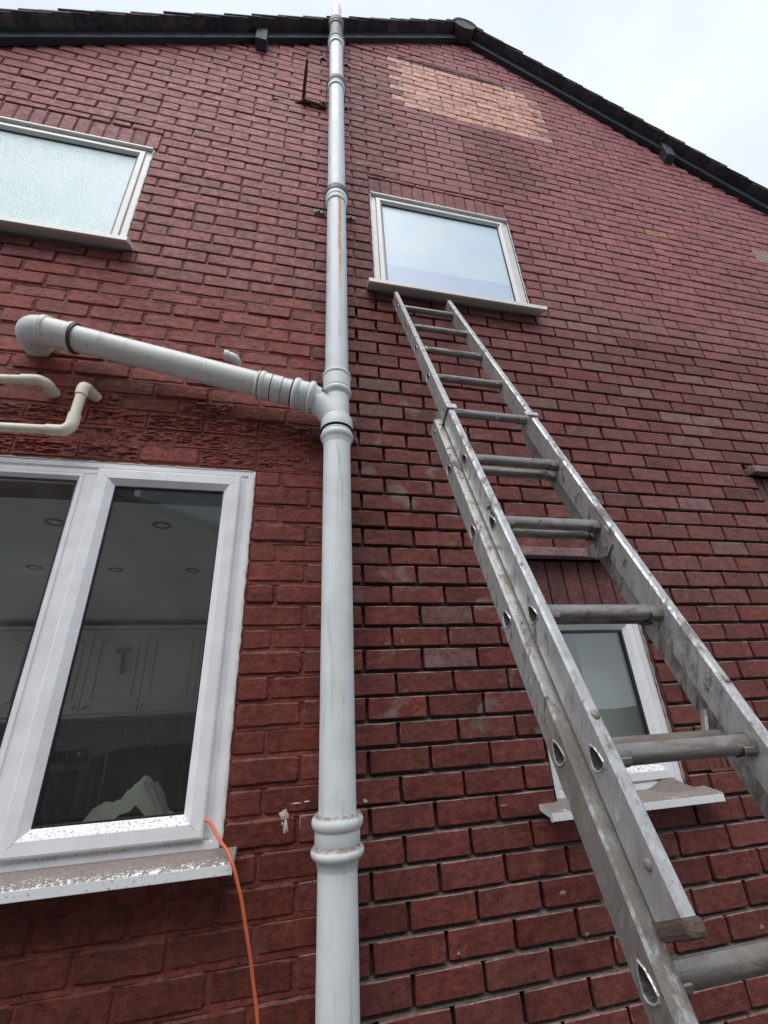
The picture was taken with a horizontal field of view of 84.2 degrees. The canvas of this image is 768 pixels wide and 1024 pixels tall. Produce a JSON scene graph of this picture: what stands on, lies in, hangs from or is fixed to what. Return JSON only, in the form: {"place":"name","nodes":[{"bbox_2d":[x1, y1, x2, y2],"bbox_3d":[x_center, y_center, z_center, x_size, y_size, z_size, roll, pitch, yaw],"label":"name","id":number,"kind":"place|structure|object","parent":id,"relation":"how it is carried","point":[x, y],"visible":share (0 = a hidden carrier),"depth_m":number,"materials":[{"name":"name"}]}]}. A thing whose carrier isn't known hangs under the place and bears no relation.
{"place":"outdoors","nodes":[
{"label":"outdoors","id":0,"kind":"place"},
{"bbox_2d":[0,713,194,810],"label":"kitchen wall","id":1,"kind":"structure","parent":0,"point":[99,736],"depth_m":3.69,"materials":[{"name":"white paint"}]},
{"bbox_2d":[50,750,85,771],"bbox_3d":[-2.449,2.041,3.488,0.602,0.156,0.070,-7,-25,9],"label":"wall socket","id":2,"kind":"object","parent":1,"relation":"attached to","point":[62,757],"depth_m":3.53,"materials":[{"name":"black plastic"}]},
{"bbox_2d":[73,749,88,762],"bbox_3d":[-2.540,2.047,3.565,0.100,0.095,0.014,3,-25,-12],"label":"wall socket","id":3,"kind":"object","parent":1,"relation":"attached to","point":[80,756],"depth_m":3.56,"materials":[{"name":"black plastic"}]},
{"bbox_2d":[0,625,205,722],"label":"wall cupboard","id":4,"kind":"object","parent":1,"relation":"attached to","point":[161,670],"depth_m":3.62,"materials":[{"name":"beige paint"}]},
{"bbox_2d":[0,631,31,717],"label":"door","id":5,"kind":"structure","parent":4,"relation":"in","point":[13,644],"depth_m":3.48,"materials":[{"name":"beige paint"}]},
{"bbox_2d":[62,630,96,714],"bbox_3d":[-2.700,1.318,3.518,0.426,0.665,0.050,3,-25,-12],"label":"door","id":6,"kind":"structure","parent":4,"relation":"in","point":[73,697],"depth_m":3.55,"materials":[{"name":"beige paint"}]},
{"bbox_2d":[78,629,150,713],"bbox_3d":[-2.278,1.338,3.609,0.431,0.665,0.050,3,-25,-12],"label":"door","id":7,"kind":"structure","parent":4,"relation":"in","point":[105,690],"depth_m":3.60,"materials":[{"name":"beige paint"}]},
{"bbox_2d":[115,646,131,674],"bbox_3d":[-2.247,1.271,3.637,0.125,0.229,0.026,3,-25,-12],"label":"ribbon bow","id":8,"kind":"object","parent":4,"relation":"attached to","point":[122,652],"visible":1,"depth_m":3.65,"materials":[{"name":"grey fabric"}]},
{"bbox_2d":[137,629,202,710],"bbox_3d":[-1.853,1.358,3.700,0.431,0.665,0.050,3,-25,-12],"label":"door","id":9,"kind":"structure","parent":4,"relation":"in","point":[169,679],"depth_m":3.70,"materials":[{"name":"beige paint"}]},
{"bbox_2d":[193,629,205,708],"bbox_3d":[-1.387,1.379,3.801,0.516,0.665,0.050,3,-25,-12],"label":"door","id":10,"kind":"structure","parent":4,"relation":"in","point":[203,635],"depth_m":3.75,"materials":[{"name":"beige paint"}]},
{"bbox_2d":[0,497,220,626],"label":"kitchen ceiling","id":11,"kind":"structure","parent":0,"point":[154,582],"depth_m":2.42,"materials":[{"name":"white paint"}]},
{"bbox_2d":[26,565,42,569],"bbox_3d":[-1.993,0.318,2.424,0.079,0.006,0.079,3,-25,-12],"label":"downlight","id":12,"kind":"object","parent":11,"relation":"attached to","point":[33,567],"visible":1,"depth_m":2.42,"materials":[{"name":"white paint"}]},
{"bbox_2d":[44,519,63,525],"bbox_3d":[-1.467,0.048,1.895,0.079,0.006,0.079,3,-25,-12],"label":"downlight","id":13,"kind":"object","parent":11,"relation":"attached to","point":[54,522],"visible":0.88,"depth_m":1.89,"materials":[{"name":"white paint"}]},
{"bbox_2d":[108,567,122,571],"bbox_3d":[-1.597,0.345,2.527,0.079,0.006,0.079,3,-25,-12],"label":"downlight","id":14,"kind":"object","parent":11,"relation":"attached to","point":[112,569],"visible":1,"depth_m":2.52,"materials":[{"name":"white paint"}]},
{"bbox_2d":[152,522,170,528],"bbox_3d":[-1.035,0.064,1.979,0.079,0.006,0.079,3,-25,-12],"label":"downlight","id":15,"kind":"object","parent":11,"relation":"attached to","point":[161,525],"visible":1,"depth_m":1.98,"materials":[{"name":"white paint"}]},
{"bbox_2d":[186,568,199,572],"bbox_3d":[-1.175,0.360,2.609,0.079,0.006,0.079,3,-25,-12],"label":"downlight","id":16,"kind":"object","parent":11,"relation":"attached to","point":[191,570],"visible":1,"depth_m":2.61,"materials":[{"name":"white paint"}]},
{"bbox_2d":[10,497,211,506],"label":"wall","id":17,"kind":"structure","parent":0,"point":[120,502],"depth_m":1.76,"materials":[{"name":"paint"}]},
{"bbox_2d":[0,0,767,187],"label":"sky","id":18,"kind":"structure","parent":0,"point":[695,71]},
{"label":"patio","id":19,"kind":"structure","parent":0,"visible":0},
{"bbox_2d":[393,292,767,1023],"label":"extension ladder","id":20,"kind":"object","parent":19,"relation":"on","point":[649,908],"visible":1,"depth_m":0.74,"materials":[{"name":"metal"}]},
{"label":"kitchen floor","id":21,"kind":"structure","parent":0,"visible":0},
{"bbox_2d":[0,724,4,738],"bbox_3d":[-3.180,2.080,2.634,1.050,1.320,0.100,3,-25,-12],"label":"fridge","id":22,"kind":"object","parent":21,"relation":"on","point":[1,728],"visible":0.5,"depth_m":3.00,"materials":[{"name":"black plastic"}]},
{"label":"ground","id":23,"kind":"structure","parent":0,"visible":0},
{"bbox_2d":[0,8,767,1023],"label":"brick house","id":24,"kind":"structure","parent":23,"relation":"on","point":[590,264],"depth_m":1.79,"materials":[{"name":"brick"}]},
{"bbox_2d":[0,374,60,397],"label":"waste pipe","id":25,"kind":"object","parent":24,"relation":"attached to","point":[49,387],"visible":1,"depth_m":1.53,"materials":[{"name":"beige plastic"}]},
{"bbox_2d":[0,382,101,435],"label":"waste pipe","id":26,"kind":"object","parent":24,"relation":"attached to","point":[82,393],"visible":1,"depth_m":1.48,"materials":[{"name":"beige plastic"}]},
{"bbox_2d":[0,116,154,252],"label":"window","id":27,"kind":"structure","parent":24,"relation":"in","point":[58,185],"depth_m":2.12,"materials":[{"name":"glass"}]},
{"bbox_2d":[0,455,255,903],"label":"window","id":28,"kind":"structure","parent":24,"relation":"in","point":[66,859],"depth_m":1.23,"materials":[{"name":"white plastic"}]},
{"bbox_2d":[15,2,363,1023],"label":"soil pipe","id":29,"kind":"object","parent":24,"relation":"attached to","point":[337,850],"visible":1,"depth_m":1.52,"materials":[{"name":"grey paint"}]},
{"bbox_2d":[204,817,259,1023],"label":"extension cable","id":30,"kind":"object","parent":24,"relation":"hanging from","point":[219,839],"visible":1,"depth_m":1.03,"materials":[{"name":"orange plastic"}]},
{"bbox_2d":[223,350,240,366],"bbox_3d":[-0.653,-0.659,1.832,0.070,0.057,0.070,3,-25,-12],"label":"overflow elbow","id":31,"kind":"object","parent":24,"relation":"attached to","point":[232,357],"visible":0.98,"depth_m":1.81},
{"bbox_2d":[302,58,307,98],"bbox_3d":[-0.520,-2.819,2.793,0.024,0.030,0.243,4,-26,-16],"label":"iron spike","id":32,"kind":"object","parent":24,"relation":"attached to","point":[305,81],"visible":0.89,"depth_m":2.78,"materials":[{"name":"brown metal"}]},
{"bbox_2d":[297,98,326,109],"bbox_3d":[-0.488,-2.762,2.874,0.199,0.045,0.037,1,-25,-8],"label":"rusty strap","id":33,"kind":"object","parent":24,"relation":"attached to","point":[311,102],"visible":1,"depth_m":2.87,"materials":[{"name":"metal"}]},
{"bbox_2d":[366,191,547,316],"bbox_3d":[0.379,-1.526,2.518,1.007,0.912,0.166,3,-25,-12],"label":"window","id":34,"kind":"structure","parent":24,"relation":"in","point":[425,251],"depth_m":2.53,"materials":[{"name":"glass"}]},
{"bbox_2d":[573,633,645,736],"bbox_3d":[0.952,0.706,1.767,0.270,0.700,0.005,3,-25,-12],"label":"window blind","id":35,"kind":"object","parent":24,"relation":"hanging from","point":[605,671],"depth_m":1.76,"materials":[{"name":"glass"}]},
{"bbox_2d":[539,624,725,822],"bbox_3d":[0.802,0.700,1.571,0.650,0.652,0.163,3,-25,-12],"label":"window","id":36,"kind":"structure","parent":24,"relation":"in","point":[645,776],"depth_m":1.58,"materials":[{"name":"white plastic"}]},
{"bbox_2d":[648,777,696,792],"bbox_3d":[1.025,0.954,1.491,0.200,0.039,0.055,3,-25,-12],"label":"dust heap","id":37,"kind":"object","parent":36,"relation":"on","point":[669,785],"visible":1,"depth_m":1.49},
{"bbox_3d":[-1.084,0.968,1.227,1.250,0.024,0.235,3,-25,-12],"label":"window board","id":38,"kind":"object","parent":24,"relation":"attached to","visible":0},
{"bbox_2d":[82,775,173,821],"bbox_3d":[-0.722,0.901,1.325,0.389,0.140,0.190,3,-25,-12],"label":"towel","id":39,"kind":"object","parent":38,"relation":"on","point":[146,795],"visible":0.56,"depth_m":1.25,"materials":[{"name":"grey fabric"}]},
{"label":"pantry floor","id":40,"kind":"structure","parent":0,"visible":0},
{"bbox_2d":[562,633,582,677],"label":"pantry wall","id":41,"kind":"structure","parent":40,"relation":"on","point":[569,641],"depth_m":2.91,"materials":[{"name":"grey paint"}]},
{"bbox_3d":[-2.049,2.613,3.092,3.400,0.628,0.560,3,-25,-12],"label":"base cupboard","id":42,"kind":"object","parent":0,"visible":0},
{"bbox_2d":[41,810,182,825],"bbox_3d":[-2.062,2.304,3.218,3.400,0.035,0.610,3,-25,-12],"label":"worktop","id":43,"kind":"object","parent":42,"relation":"on","point":[70,817],"depth_m":3.09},
{"bbox_2d":[35,769,78,825],"bbox_3d":[-2.513,2.096,3.124,0.300,0.304,0.380,3,-25,-12],"label":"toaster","id":44,"kind":"object","parent":43,"relation":"on","point":[58,795],"visible":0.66,"depth_m":3.06,"materials":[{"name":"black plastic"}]},
{"bbox_2d":[76,754,105,819],"bbox_3d":[-2.209,2.106,3.288,0.125,0.394,0.370,3,-25,-12],"label":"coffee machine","id":45,"kind":"object","parent":43,"relation":"on","point":[90,787],"visible":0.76,"depth_m":3.15,"materials":[{"name":"black plastic"}]},
{"bbox_2d":[96,743,190,816],"bbox_3d":[-1.841,2.107,3.374,0.620,0.429,0.450,3,-25,-12],"label":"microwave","id":46,"kind":"object","parent":43,"relation":"on","point":[125,769],"visible":0.71,"depth_m":3.22,"materials":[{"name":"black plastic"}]}
]}

